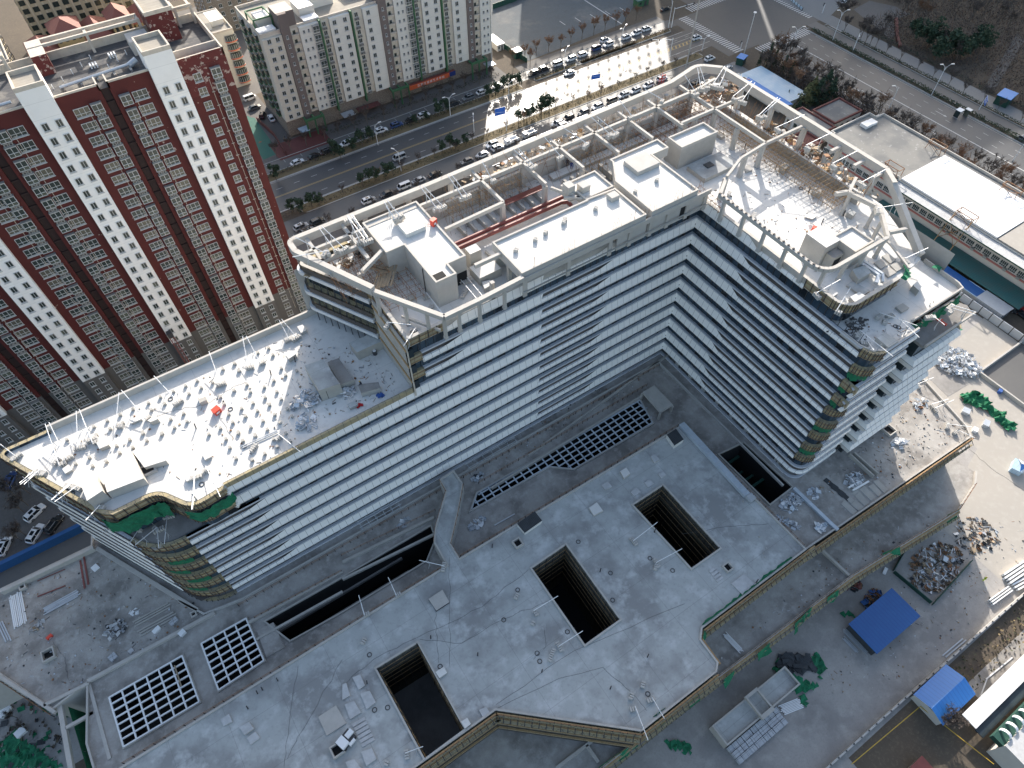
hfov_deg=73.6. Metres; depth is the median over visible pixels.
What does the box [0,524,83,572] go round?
hoarding
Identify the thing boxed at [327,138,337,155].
evergreen tree
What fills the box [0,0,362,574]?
housing courtyard paving
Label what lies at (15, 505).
bare tree
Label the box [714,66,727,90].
suspension arm
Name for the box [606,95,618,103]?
parked van
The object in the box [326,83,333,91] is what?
bay window
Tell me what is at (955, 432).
suspension arm
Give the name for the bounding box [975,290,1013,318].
site cabin
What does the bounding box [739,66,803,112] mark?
sheet roof shed
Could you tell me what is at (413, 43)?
bay window
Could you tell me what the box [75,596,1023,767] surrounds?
soil strip
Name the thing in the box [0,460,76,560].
car park
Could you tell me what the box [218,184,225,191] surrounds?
small window
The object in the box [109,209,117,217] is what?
small window
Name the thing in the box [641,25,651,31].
parked car
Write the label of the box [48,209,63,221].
bay window
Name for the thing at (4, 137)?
bay window
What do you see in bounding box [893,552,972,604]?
pen wall
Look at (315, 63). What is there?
apartment block
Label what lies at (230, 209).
small window
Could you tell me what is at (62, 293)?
wide window
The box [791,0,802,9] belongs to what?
junction barrier
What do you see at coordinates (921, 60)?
bare tree
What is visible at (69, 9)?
window
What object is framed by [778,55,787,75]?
cypress tree
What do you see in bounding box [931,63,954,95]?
street lamp
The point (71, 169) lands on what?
small window
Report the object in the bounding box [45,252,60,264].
bay window
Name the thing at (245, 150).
bay window
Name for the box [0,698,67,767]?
rubbish heap
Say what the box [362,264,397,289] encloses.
plank deck
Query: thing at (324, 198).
hedge
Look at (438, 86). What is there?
bare tree
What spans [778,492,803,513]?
scrap pile
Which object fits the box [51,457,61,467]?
counterweight stack
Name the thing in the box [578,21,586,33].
bare tree
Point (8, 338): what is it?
bay window
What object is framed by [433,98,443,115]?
evergreen tree
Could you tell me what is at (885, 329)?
litter
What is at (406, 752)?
suspension arm
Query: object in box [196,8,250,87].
apartment house
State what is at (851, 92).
bare tree
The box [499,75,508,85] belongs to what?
evergreen tree
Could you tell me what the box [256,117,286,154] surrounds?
courtyard wall
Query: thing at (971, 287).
barrier canopy
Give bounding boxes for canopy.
[746,77,791,104]
[944,266,984,295]
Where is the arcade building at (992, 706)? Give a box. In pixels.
[962,655,1023,767]
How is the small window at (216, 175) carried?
in the apartment tower at (140, 214)
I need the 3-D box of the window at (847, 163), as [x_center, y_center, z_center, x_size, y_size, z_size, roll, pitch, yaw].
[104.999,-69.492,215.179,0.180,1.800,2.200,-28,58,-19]
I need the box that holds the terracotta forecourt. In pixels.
[271,129,329,160]
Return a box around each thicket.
[759,50,1019,187]
[867,0,1023,105]
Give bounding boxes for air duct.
[679,422,755,502]
[861,260,883,284]
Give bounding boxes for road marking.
[266,0,1023,235]
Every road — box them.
[270,30,710,211]
[681,0,1023,189]
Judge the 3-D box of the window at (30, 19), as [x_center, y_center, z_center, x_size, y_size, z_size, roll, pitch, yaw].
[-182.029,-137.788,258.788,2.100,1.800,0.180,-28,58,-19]
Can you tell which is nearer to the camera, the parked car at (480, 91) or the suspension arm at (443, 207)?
the suspension arm at (443, 207)
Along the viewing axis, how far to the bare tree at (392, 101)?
240.24 m
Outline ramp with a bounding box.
[927,365,968,396]
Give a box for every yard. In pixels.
[0,107,1020,767]
[984,344,1023,402]
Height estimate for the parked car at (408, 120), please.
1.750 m
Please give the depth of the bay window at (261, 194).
151.63 m
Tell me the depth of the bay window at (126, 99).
123.52 m
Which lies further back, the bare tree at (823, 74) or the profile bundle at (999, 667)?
the bare tree at (823, 74)
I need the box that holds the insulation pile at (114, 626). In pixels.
[102,618,128,640]
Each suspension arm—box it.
[0,444,23,461]
[19,471,33,484]
[20,469,47,484]
[24,472,44,487]
[45,424,67,467]
[48,422,73,461]
[51,483,75,499]
[52,484,74,502]
[54,485,82,501]
[73,411,86,451]
[79,409,99,445]
[82,418,98,443]
[86,505,105,519]
[115,392,123,428]
[121,390,150,421]
[128,528,142,544]
[135,525,159,544]
[152,525,164,547]
[154,376,183,407]
[162,514,174,543]
[189,476,199,509]
[190,473,202,509]
[201,466,220,496]
[208,351,226,388]
[242,336,254,370]
[246,336,265,365]
[274,434,300,451]
[279,320,292,343]
[281,319,301,342]
[293,249,330,262]
[295,237,326,258]
[319,228,339,254]
[321,226,349,254]
[343,217,364,238]
[347,215,364,245]
[349,214,367,237]
[350,215,373,245]
[358,595,369,616]
[383,320,410,330]
[384,202,399,222]
[387,200,403,219]
[388,577,401,597]
[391,205,405,222]
[403,327,417,348]
[404,746,422,759]
[419,560,445,571]
[420,186,438,212]
[422,292,441,312]
[423,185,446,212]
[448,176,466,201]
[451,174,471,200]
[459,280,475,299]
[463,277,481,296]
[482,162,496,183]
[513,149,532,169]
[518,148,537,171]
[533,596,557,616]
[544,137,563,161]
[555,631,582,652]
[563,127,589,150]
[590,116,612,139]
[598,117,619,138]
[618,99,634,120]
[629,522,657,545]
[629,706,647,739]
[645,89,664,104]
[646,696,664,718]
[653,549,680,568]
[684,75,699,97]
[696,67,704,91]
[700,68,709,90]
[708,66,724,89]
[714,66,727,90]
[731,81,751,102]
[737,83,754,105]
[755,97,777,120]
[762,98,780,119]
[774,114,804,133]
[804,132,831,151]
[812,279,840,300]
[830,150,858,170]
[834,287,850,315]
[854,330,892,356]
[856,169,885,189]
[860,340,873,355]
[874,203,900,215]
[875,312,917,328]
[885,312,919,337]
[900,248,927,264]
[923,314,944,329]
[929,399,947,409]
[933,400,952,413]
[944,303,975,317]
[944,421,969,429]
[946,308,975,320]
[952,430,974,439]
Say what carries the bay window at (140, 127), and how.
in the apartment tower at (140, 214)
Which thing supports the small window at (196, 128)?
in the apartment tower at (140, 214)
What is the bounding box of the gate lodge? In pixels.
[784,131,823,155]
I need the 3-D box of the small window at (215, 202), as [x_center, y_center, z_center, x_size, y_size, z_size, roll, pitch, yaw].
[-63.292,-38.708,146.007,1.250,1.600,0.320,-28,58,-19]
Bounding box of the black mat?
[823,478,848,500]
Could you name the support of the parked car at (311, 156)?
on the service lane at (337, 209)
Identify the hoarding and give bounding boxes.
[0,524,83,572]
[955,292,1023,344]
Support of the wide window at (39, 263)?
in the apartment tower at (140, 214)
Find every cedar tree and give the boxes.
[795,82,812,108]
[795,100,801,108]
[803,76,819,104]
[808,77,826,105]
[819,77,838,103]
[822,69,834,96]
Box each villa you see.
[23,15,113,56]
[101,2,143,32]
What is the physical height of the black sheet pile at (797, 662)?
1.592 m
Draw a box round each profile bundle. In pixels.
[0,621,11,641]
[9,591,26,628]
[37,585,64,596]
[43,590,80,614]
[79,556,88,588]
[132,603,170,626]
[137,611,175,636]
[174,665,181,686]
[241,430,277,448]
[494,514,514,525]
[723,632,743,652]
[778,699,803,714]
[842,636,857,652]
[843,628,867,654]
[848,479,869,490]
[942,638,965,656]
[980,678,987,695]
[987,657,1012,678]
[988,586,1012,605]
[1001,560,1023,584]
[1011,578,1023,590]
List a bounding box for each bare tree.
[0,475,14,494]
[0,522,21,540]
[1,708,16,719]
[4,495,23,511]
[5,489,28,505]
[5,517,26,535]
[8,718,24,729]
[10,475,30,494]
[268,139,278,156]
[283,134,291,149]
[299,130,306,144]
[299,223,307,230]
[317,122,327,139]
[323,212,331,221]
[331,117,340,131]
[348,112,357,127]
[358,104,369,124]
[370,194,375,203]
[377,100,385,118]
[389,95,399,113]
[405,90,413,108]
[413,177,419,186]
[421,83,429,103]
[434,81,443,98]
[434,169,440,177]
[448,75,455,88]
[459,71,467,88]
[474,68,482,84]
[487,65,494,79]
[509,45,516,64]
[521,43,528,54]
[527,47,535,59]
[533,40,539,53]
[544,35,554,51]
[567,27,574,43]
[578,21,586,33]
[591,14,600,35]
[603,14,611,31]
[612,10,621,28]
[622,7,630,23]
[634,3,641,17]
[758,48,771,63]
[765,45,780,68]
[765,52,776,68]
[769,38,781,49]
[774,29,791,52]
[775,51,785,65]
[780,42,791,61]
[783,58,793,77]
[788,37,800,56]
[789,51,798,60]
[789,58,799,66]
[790,68,798,81]
[793,66,807,84]
[795,52,811,81]
[796,45,810,70]
[801,57,812,74]
[804,65,816,86]
[805,74,814,84]
[813,59,827,74]
[817,79,833,101]
[820,69,827,76]
[824,59,840,72]
[833,69,844,81]
[838,78,849,96]
[843,14,853,32]
[845,75,856,96]
[846,86,862,101]
[854,89,865,104]
[857,20,870,37]
[859,95,875,108]
[861,14,876,36]
[863,24,878,45]
[864,89,877,108]
[865,100,879,112]
[868,26,880,46]
[875,26,888,47]
[877,89,892,113]
[883,11,896,25]
[885,107,896,117]
[886,38,895,51]
[888,103,902,116]
[899,44,911,61]
[900,106,913,122]
[902,0,911,14]
[905,122,917,129]
[907,113,924,127]
[915,0,929,18]
[917,52,927,68]
[921,120,937,134]
[926,128,941,142]
[932,60,943,77]
[934,135,950,146]
[938,130,948,140]
[939,713,959,727]
[944,133,958,148]
[945,701,963,719]
[948,67,962,84]
[951,706,970,728]
[956,147,970,158]
[957,141,973,153]
[961,78,973,94]
[967,156,979,163]
[970,0,985,19]
[973,148,988,161]
[982,83,996,102]
[983,153,1007,172]
[993,169,1009,179]
[996,96,1007,111]
[997,1,1013,21]
[999,160,1017,175]
[1005,9,1019,31]
[1010,172,1023,184]
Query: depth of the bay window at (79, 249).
137.20 m
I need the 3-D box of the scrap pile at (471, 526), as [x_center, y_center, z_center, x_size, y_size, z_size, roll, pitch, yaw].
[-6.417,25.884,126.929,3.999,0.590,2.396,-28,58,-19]
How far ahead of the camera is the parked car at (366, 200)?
213.59 m
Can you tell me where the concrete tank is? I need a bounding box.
[709,666,799,748]
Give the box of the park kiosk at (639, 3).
[633,0,648,7]
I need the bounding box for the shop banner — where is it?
[409,69,455,89]
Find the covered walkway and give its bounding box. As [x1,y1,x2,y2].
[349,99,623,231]
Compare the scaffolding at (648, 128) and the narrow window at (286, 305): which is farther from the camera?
the narrow window at (286, 305)
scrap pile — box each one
[29,619,44,634]
[128,607,139,615]
[289,388,321,411]
[295,412,317,431]
[303,247,363,278]
[337,385,356,399]
[396,516,410,527]
[462,129,583,182]
[467,515,485,530]
[470,471,483,481]
[685,73,749,101]
[753,116,879,198]
[775,514,801,529]
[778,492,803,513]
[806,486,821,499]
[814,521,827,533]
[843,471,864,487]
[844,317,868,335]
[847,581,862,592]
[860,588,881,608]
[890,437,908,449]
[908,540,964,593]
[910,398,928,410]
[936,346,983,378]
[953,517,1000,554]
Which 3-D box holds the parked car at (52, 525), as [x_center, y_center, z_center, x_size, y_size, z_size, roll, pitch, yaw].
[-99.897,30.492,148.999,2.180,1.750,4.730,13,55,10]
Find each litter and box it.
[2,555,193,694]
[54,342,392,477]
[296,338,394,429]
[338,159,606,287]
[462,359,654,476]
[721,519,935,658]
[726,142,870,271]
[820,393,965,492]
[826,301,936,345]
[829,520,1023,693]
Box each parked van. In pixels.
[243,92,255,101]
[392,151,405,160]
[397,180,410,190]
[552,59,563,66]
[591,43,601,50]
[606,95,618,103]
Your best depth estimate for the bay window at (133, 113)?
125.74 m
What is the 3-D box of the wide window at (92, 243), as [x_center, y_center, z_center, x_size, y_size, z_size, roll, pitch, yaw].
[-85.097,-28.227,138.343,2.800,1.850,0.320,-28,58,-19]
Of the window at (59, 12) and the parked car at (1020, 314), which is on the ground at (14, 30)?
the parked car at (1020, 314)
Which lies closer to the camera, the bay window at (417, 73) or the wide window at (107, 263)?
the wide window at (107, 263)
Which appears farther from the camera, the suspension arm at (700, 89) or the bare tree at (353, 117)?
the bare tree at (353, 117)
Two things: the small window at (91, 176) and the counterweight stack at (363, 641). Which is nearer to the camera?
the counterweight stack at (363, 641)
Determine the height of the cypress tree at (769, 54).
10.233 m
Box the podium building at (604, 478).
[0,346,976,767]
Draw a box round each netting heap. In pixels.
[0,734,62,767]
[664,739,687,753]
[682,740,691,754]
[772,652,827,693]
[799,694,808,706]
[840,610,854,617]
[901,265,910,279]
[932,265,941,270]
[960,390,1017,431]
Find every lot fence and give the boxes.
[493,0,516,8]
[504,44,526,62]
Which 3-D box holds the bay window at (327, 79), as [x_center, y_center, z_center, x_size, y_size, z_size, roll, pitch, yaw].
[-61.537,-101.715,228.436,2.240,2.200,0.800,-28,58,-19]
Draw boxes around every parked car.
[0,536,12,556]
[2,471,17,489]
[23,503,45,522]
[25,523,45,544]
[43,514,64,534]
[247,104,260,110]
[259,111,265,118]
[267,114,275,121]
[290,158,304,165]
[293,222,308,231]
[299,226,313,232]
[307,152,320,159]
[309,217,324,225]
[320,147,331,154]
[339,138,349,147]
[361,196,374,204]
[374,126,387,133]
[379,189,393,197]
[390,121,403,128]
[404,116,417,123]
[412,176,425,184]
[417,111,429,118]
[427,170,441,178]
[450,100,460,106]
[460,157,473,164]
[462,93,474,100]
[475,150,488,158]
[476,88,485,94]
[485,139,498,148]
[490,143,503,151]
[527,68,539,76]
[538,65,549,71]
[551,118,562,125]
[557,121,568,126]
[562,113,574,121]
[563,69,575,75]
[565,54,576,61]
[577,51,588,57]
[577,107,589,115]
[591,101,603,109]
[599,36,610,43]
[602,40,613,47]
[617,90,629,98]
[621,33,631,39]
[629,86,641,93]
[631,28,641,35]
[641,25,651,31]
[642,80,653,88]
[656,75,667,81]
[660,6,669,11]
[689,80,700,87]
[692,34,701,40]
[704,55,714,61]
[1005,302,1019,313]
[1015,134,1023,142]
[1017,311,1023,318]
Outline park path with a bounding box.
[854,1,1023,93]
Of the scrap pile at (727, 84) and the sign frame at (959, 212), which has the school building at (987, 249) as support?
the sign frame at (959, 212)
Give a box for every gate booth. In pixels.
[492,34,503,51]
[511,46,522,58]
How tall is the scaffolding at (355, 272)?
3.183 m
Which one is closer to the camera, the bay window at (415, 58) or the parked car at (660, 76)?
the bay window at (415, 58)
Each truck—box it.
[504,135,518,145]
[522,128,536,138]
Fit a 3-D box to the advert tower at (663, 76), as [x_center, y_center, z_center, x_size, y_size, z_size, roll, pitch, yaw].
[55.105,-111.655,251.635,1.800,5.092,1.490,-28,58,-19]
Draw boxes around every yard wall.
[825,592,1023,767]
[852,706,993,763]
[978,340,1023,407]
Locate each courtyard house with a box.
[783,106,835,142]
[811,97,862,127]
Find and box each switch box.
[211,405,221,415]
[430,217,436,226]
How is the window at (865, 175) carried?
in the school building at (987, 249)
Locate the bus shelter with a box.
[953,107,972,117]
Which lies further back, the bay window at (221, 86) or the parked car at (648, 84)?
the parked car at (648, 84)
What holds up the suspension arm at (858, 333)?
on the office building at (728, 312)
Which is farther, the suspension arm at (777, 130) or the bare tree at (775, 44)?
the bare tree at (775, 44)
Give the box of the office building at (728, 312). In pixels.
[0,64,975,615]
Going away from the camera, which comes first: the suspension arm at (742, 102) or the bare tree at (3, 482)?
the suspension arm at (742, 102)
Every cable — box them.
[349,569,528,679]
[420,597,556,642]
[497,604,682,703]
[506,667,644,707]
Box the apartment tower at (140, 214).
[0,0,307,452]
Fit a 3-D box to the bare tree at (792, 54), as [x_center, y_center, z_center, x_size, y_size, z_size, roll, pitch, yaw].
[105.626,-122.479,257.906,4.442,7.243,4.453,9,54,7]
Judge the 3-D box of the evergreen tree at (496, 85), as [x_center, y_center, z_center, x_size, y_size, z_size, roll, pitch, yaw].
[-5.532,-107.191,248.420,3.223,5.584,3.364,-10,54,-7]
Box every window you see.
[0,34,14,60]
[0,129,11,144]
[0,181,9,194]
[0,198,7,209]
[0,211,17,224]
[0,219,306,422]
[0,242,257,432]
[0,245,278,443]
[0,249,6,257]
[0,276,10,284]
[0,310,253,452]
[1,194,19,207]
[3,144,21,158]
[4,260,15,268]
[5,223,25,236]
[5,318,24,330]
[7,125,28,139]
[9,286,19,294]
[11,206,27,219]
[13,158,30,172]
[13,271,23,279]
[14,235,34,247]
[14,327,31,338]
[16,140,37,153]
[17,0,25,6]
[17,296,27,304]
[20,218,36,231]
[21,282,31,289]
[22,9,30,14]
[22,171,39,185]
[23,246,42,258]
[26,153,46,167]
[27,17,34,22]
[29,230,44,242]
[30,292,39,299]
[31,25,39,30]
[31,184,47,197]
[31,257,49,269]
[32,6,39,11]
[35,167,55,180]
[37,14,44,20]
[37,241,52,253]
[38,301,46,309]
[39,267,57,279]
[40,122,51,132]
[40,196,55,210]
[42,4,49,9]
[44,180,63,193]
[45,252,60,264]
[46,12,54,17]
[47,278,65,289]
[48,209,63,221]
[49,137,60,147]
[52,1,59,7]
[52,192,71,205]
[53,263,67,274]
[54,118,65,128]
[54,287,72,298]
[56,9,63,15]
[56,220,71,233]
[58,151,68,160]
[60,204,79,217]
[60,273,74,284]
[63,133,73,142]
[64,232,78,244]
[66,7,73,12]
[66,164,76,173]
[67,283,81,294]
[68,216,86,228]
[71,147,82,156]
[71,243,86,254]
[73,105,93,119]
[74,177,84,186]
[75,4,82,10]
[75,227,93,239]
[76,315,91,325]
[79,12,86,18]
[79,253,92,265]
[80,160,89,169]
[81,120,100,133]
[82,190,91,198]
[82,238,100,250]
[82,324,98,334]
[84,2,91,7]
[86,263,99,275]
[87,173,97,182]
[88,10,95,15]
[89,101,105,114]
[89,134,108,147]
[89,202,99,210]
[89,249,106,260]
[93,273,106,284]
[94,0,101,5]
[95,185,104,194]
[96,259,113,270]
[97,115,113,129]
[97,147,115,160]
[97,213,105,222]
[102,198,111,206]
[103,269,119,280]
[104,160,122,173]
[104,225,112,233]
[105,129,120,142]
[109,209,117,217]
[109,278,125,289]
[110,235,119,243]
[111,173,128,185]
[112,142,126,155]
[115,220,124,228]
[117,246,125,254]
[118,92,133,106]
[118,185,135,197]
[119,155,133,168]
[122,231,130,239]
[123,256,132,264]
[124,197,141,208]
[125,106,140,120]
[126,168,140,180]
[129,242,136,249]
[130,266,137,273]
[131,88,150,101]
[131,208,147,219]
[132,120,146,133]
[132,180,146,192]
[135,252,142,259]
[135,276,143,283]
[137,219,153,230]
[138,102,156,116]
[139,134,153,146]
[139,192,152,203]
[141,262,148,269]
[143,229,159,241]
[145,116,162,129]
[145,203,158,215]
[146,147,159,159]
[146,272,154,279]
[149,240,164,250]
[151,214,163,225]
[152,129,169,142]
[152,159,165,171]
[154,250,169,260]
[157,224,169,236]
[158,142,174,155]
[158,171,171,183]
[162,86,171,95]
[162,235,174,246]
[164,155,180,167]
[164,183,177,195]
[165,268,179,279]
[168,245,179,256]
[169,100,177,109]
[169,167,185,179]
[169,194,182,206]
[170,278,183,288]
[173,255,184,265]
[174,82,183,91]
[174,114,183,123]
[175,179,191,190]
[175,205,187,216]
[180,127,188,136]
[180,216,192,227]
[181,96,189,105]
[181,190,196,201]
[185,226,197,237]
[186,140,194,149]
[186,201,201,212]
[187,110,195,119]
[190,236,202,247]
[191,152,199,161]
[191,212,206,223]
[192,72,203,83]
[192,123,200,132]
[195,246,206,256]
[196,222,210,233]
[197,165,204,173]
[198,86,209,97]
[198,136,205,145]
[201,232,215,242]
[202,176,209,184]
[203,100,214,110]
[203,149,210,157]
[207,188,214,195]
[208,161,215,169]
[209,65,222,78]
[209,113,219,123]
[212,199,219,206]
[213,172,220,180]
[214,79,227,92]
[214,126,224,136]
[217,209,223,216]
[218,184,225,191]
[219,139,229,148]
[219,269,231,279]
[220,93,232,106]
[221,219,228,227]
[222,195,229,202]
[223,278,236,287]
[224,106,237,119]
[224,151,233,160]
[225,230,232,236]
[227,205,234,213]
[228,163,237,172]
[229,119,241,131]
[230,239,236,246]
[231,216,238,223]
[233,174,242,183]
[234,131,246,144]
[235,226,242,233]
[237,185,246,193]
[238,144,250,155]
[240,235,245,242]
[241,195,250,204]
[243,155,254,167]
[245,206,254,214]
[247,167,258,178]
[249,216,257,224]
[251,178,262,189]
[253,226,261,234]
[255,188,266,199]
[257,235,264,243]
[259,199,269,209]
[261,244,268,252]
[263,210,273,219]
[264,253,272,261]
[268,262,275,269]
[271,270,278,277]
[274,279,281,286]
[278,287,284,293]
[281,294,288,301]
[284,302,290,309]
[287,309,293,316]
[311,24,319,32]
[313,33,321,41]
[316,41,323,50]
[318,50,325,58]
[320,59,327,67]
[322,67,329,75]
[324,75,331,83]
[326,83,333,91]
[328,91,334,98]
[329,99,336,106]
[405,0,411,5]
[406,5,412,13]
[406,348,419,395]
[407,14,413,22]
[408,22,414,30]
[409,31,415,38]
[410,39,416,47]
[411,47,417,54]
[412,55,418,62]
[413,63,419,70]
[414,70,420,77]
[823,147,829,153]
[842,159,849,166]
[855,167,862,174]
[862,172,869,179]
[875,181,883,188]
[882,185,888,192]
[905,198,911,206]
[911,203,919,211]
[919,208,927,216]
[926,213,934,221]
[934,218,942,225]
[942,222,950,230]
[950,227,958,236]
[957,232,966,241]
[965,238,974,245]
[974,243,983,251]
[982,248,991,257]
[990,253,999,262]
[998,259,1009,267]
[1007,265,1017,273]
[1016,270,1023,278]
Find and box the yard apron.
[925,318,1023,595]
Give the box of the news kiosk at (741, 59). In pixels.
[735,53,747,66]
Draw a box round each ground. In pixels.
[0,0,1023,343]
[832,0,1023,110]
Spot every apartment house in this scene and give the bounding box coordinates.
[0,34,14,63]
[14,0,133,35]
[193,0,253,30]
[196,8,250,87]
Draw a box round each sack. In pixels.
[0,705,13,718]
[1008,458,1023,475]
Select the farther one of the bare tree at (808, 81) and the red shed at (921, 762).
the bare tree at (808, 81)
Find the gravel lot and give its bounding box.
[491,0,632,60]
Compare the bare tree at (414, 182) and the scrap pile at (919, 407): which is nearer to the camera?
the scrap pile at (919, 407)
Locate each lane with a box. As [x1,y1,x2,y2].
[0,532,90,587]
[264,20,1023,237]
[968,630,1023,697]
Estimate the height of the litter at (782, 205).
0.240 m
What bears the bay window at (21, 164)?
in the apartment tower at (140, 214)
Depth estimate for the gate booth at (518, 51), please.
265.30 m
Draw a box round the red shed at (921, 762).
[908,756,932,767]
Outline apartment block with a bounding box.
[234,0,495,136]
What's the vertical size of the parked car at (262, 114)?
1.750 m
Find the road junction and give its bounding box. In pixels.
[671,0,818,55]
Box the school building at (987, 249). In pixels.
[820,112,1023,313]
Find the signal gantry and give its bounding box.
[651,38,672,53]
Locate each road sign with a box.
[495,106,506,130]
[591,73,602,93]
[978,95,987,109]
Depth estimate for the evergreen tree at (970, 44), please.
258.08 m
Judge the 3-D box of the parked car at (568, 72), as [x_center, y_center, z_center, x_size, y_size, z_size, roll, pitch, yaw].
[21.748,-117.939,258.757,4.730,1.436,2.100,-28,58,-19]
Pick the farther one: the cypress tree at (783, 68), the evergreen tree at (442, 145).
the cypress tree at (783, 68)
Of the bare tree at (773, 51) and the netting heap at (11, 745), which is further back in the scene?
the bare tree at (773, 51)
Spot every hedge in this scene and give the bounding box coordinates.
[267,84,517,177]
[283,182,363,217]
[320,72,498,135]
[363,53,697,186]
[535,63,574,79]
[582,27,669,60]
[765,62,875,116]
[811,27,1023,141]
[841,30,1023,124]
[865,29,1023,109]
[952,600,1023,689]
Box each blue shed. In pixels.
[846,588,919,654]
[910,665,974,724]
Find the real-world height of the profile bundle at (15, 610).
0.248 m
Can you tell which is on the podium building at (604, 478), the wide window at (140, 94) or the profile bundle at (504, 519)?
the profile bundle at (504, 519)
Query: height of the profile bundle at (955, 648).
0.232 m
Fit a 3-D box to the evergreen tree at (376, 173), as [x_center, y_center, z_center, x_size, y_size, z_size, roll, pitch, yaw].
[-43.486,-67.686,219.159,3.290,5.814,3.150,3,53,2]
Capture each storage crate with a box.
[13,726,27,738]
[107,652,118,661]
[152,625,160,634]
[169,617,178,625]
[177,628,186,636]
[971,426,978,433]
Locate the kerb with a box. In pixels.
[264,21,1023,212]
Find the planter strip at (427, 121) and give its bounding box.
[267,29,703,212]
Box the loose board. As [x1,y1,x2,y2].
[91,563,99,571]
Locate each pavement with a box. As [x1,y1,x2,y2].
[260,16,875,260]
[723,0,1023,123]
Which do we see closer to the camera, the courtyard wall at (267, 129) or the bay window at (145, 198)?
the bay window at (145, 198)
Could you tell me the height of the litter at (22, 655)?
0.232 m
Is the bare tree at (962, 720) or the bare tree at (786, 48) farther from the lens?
the bare tree at (786, 48)
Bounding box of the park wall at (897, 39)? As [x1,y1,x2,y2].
[894,17,901,47]
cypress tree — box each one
[764,42,773,67]
[769,48,778,70]
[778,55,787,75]
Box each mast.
[166,330,189,363]
[684,0,699,70]
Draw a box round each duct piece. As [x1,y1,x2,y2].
[961,406,970,415]
[981,419,990,428]
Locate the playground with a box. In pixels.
[247,116,275,158]
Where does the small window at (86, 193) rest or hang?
in the apartment tower at (140, 214)
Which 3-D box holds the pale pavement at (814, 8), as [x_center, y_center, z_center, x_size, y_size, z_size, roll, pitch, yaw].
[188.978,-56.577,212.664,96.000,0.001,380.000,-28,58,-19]
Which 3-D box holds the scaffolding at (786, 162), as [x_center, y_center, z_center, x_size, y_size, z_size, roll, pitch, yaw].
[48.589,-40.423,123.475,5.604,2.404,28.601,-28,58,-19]
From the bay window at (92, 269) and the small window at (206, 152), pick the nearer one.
the small window at (206, 152)
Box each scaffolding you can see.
[328,245,391,302]
[357,498,400,529]
[371,267,424,310]
[444,170,525,221]
[520,83,702,163]
[567,144,611,172]
[599,132,641,158]
[631,121,671,144]
[658,90,733,132]
[697,186,721,212]
[715,115,855,210]
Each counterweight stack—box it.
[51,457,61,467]
[249,443,258,452]
[360,637,366,644]
[460,287,468,299]
[548,648,555,662]
[561,216,566,224]
[628,692,633,699]
[640,680,645,688]
[882,318,887,325]
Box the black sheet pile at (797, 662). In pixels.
[775,651,818,675]
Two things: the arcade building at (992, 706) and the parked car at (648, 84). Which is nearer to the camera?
the arcade building at (992, 706)
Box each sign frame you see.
[885,159,904,177]
[925,138,948,155]
[934,207,978,250]
[999,181,1023,198]
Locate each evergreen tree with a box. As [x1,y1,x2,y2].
[267,163,279,179]
[284,197,294,212]
[293,197,303,212]
[304,192,314,206]
[312,191,323,204]
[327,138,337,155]
[335,144,345,159]
[346,137,356,149]
[354,128,364,145]
[356,172,363,182]
[363,168,374,181]
[364,126,374,140]
[370,166,380,179]
[380,162,389,175]
[387,161,395,171]
[411,114,417,121]
[423,111,428,117]
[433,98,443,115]
[437,139,445,152]
[441,98,449,111]
[444,132,455,149]
[461,132,468,142]
[484,82,492,97]
[492,81,499,94]
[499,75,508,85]
[506,73,515,85]
[514,72,522,84]
[514,108,523,123]
[524,108,530,116]
[530,102,537,112]
[536,93,548,113]
[543,94,554,112]
[909,17,929,39]
[914,23,938,46]
[927,16,949,43]
[930,35,952,59]
[936,29,950,45]
[945,27,964,49]
[951,34,976,59]
[967,34,983,54]
[972,24,989,35]
[976,24,999,51]
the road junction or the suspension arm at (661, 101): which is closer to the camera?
the suspension arm at (661, 101)
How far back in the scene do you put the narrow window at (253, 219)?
155.59 m
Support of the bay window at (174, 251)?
in the apartment tower at (140, 214)
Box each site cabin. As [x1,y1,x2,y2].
[961,280,984,300]
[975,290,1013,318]
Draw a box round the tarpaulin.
[376,392,384,397]
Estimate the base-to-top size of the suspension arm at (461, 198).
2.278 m
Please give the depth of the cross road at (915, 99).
246.37 m
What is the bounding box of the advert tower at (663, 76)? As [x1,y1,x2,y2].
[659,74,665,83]
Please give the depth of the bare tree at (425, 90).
243.54 m
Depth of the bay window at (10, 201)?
124.27 m
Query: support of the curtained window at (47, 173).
in the apartment tower at (140, 214)
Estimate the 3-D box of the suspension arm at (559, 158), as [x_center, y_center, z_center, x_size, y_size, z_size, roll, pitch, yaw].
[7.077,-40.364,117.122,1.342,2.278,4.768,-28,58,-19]
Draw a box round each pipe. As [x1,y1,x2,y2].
[454,195,563,245]
[458,200,572,248]
[504,185,540,200]
[505,186,541,201]
[505,187,541,202]
[505,188,541,204]
[506,189,541,205]
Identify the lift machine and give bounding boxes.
[335,728,356,750]
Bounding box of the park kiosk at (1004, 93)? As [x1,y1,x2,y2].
[993,88,1018,107]
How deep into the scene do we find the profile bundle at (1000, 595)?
138.44 m
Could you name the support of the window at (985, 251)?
in the school building at (987, 249)
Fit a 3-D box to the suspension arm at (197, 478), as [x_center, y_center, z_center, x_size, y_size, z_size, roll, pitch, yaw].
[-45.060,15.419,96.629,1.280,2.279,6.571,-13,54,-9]
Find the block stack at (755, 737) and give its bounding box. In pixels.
[726,707,788,764]
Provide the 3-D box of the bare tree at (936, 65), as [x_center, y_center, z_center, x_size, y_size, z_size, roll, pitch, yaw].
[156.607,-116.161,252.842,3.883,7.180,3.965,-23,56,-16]
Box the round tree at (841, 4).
[837,0,859,23]
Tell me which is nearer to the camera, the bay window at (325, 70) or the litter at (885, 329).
the litter at (885, 329)

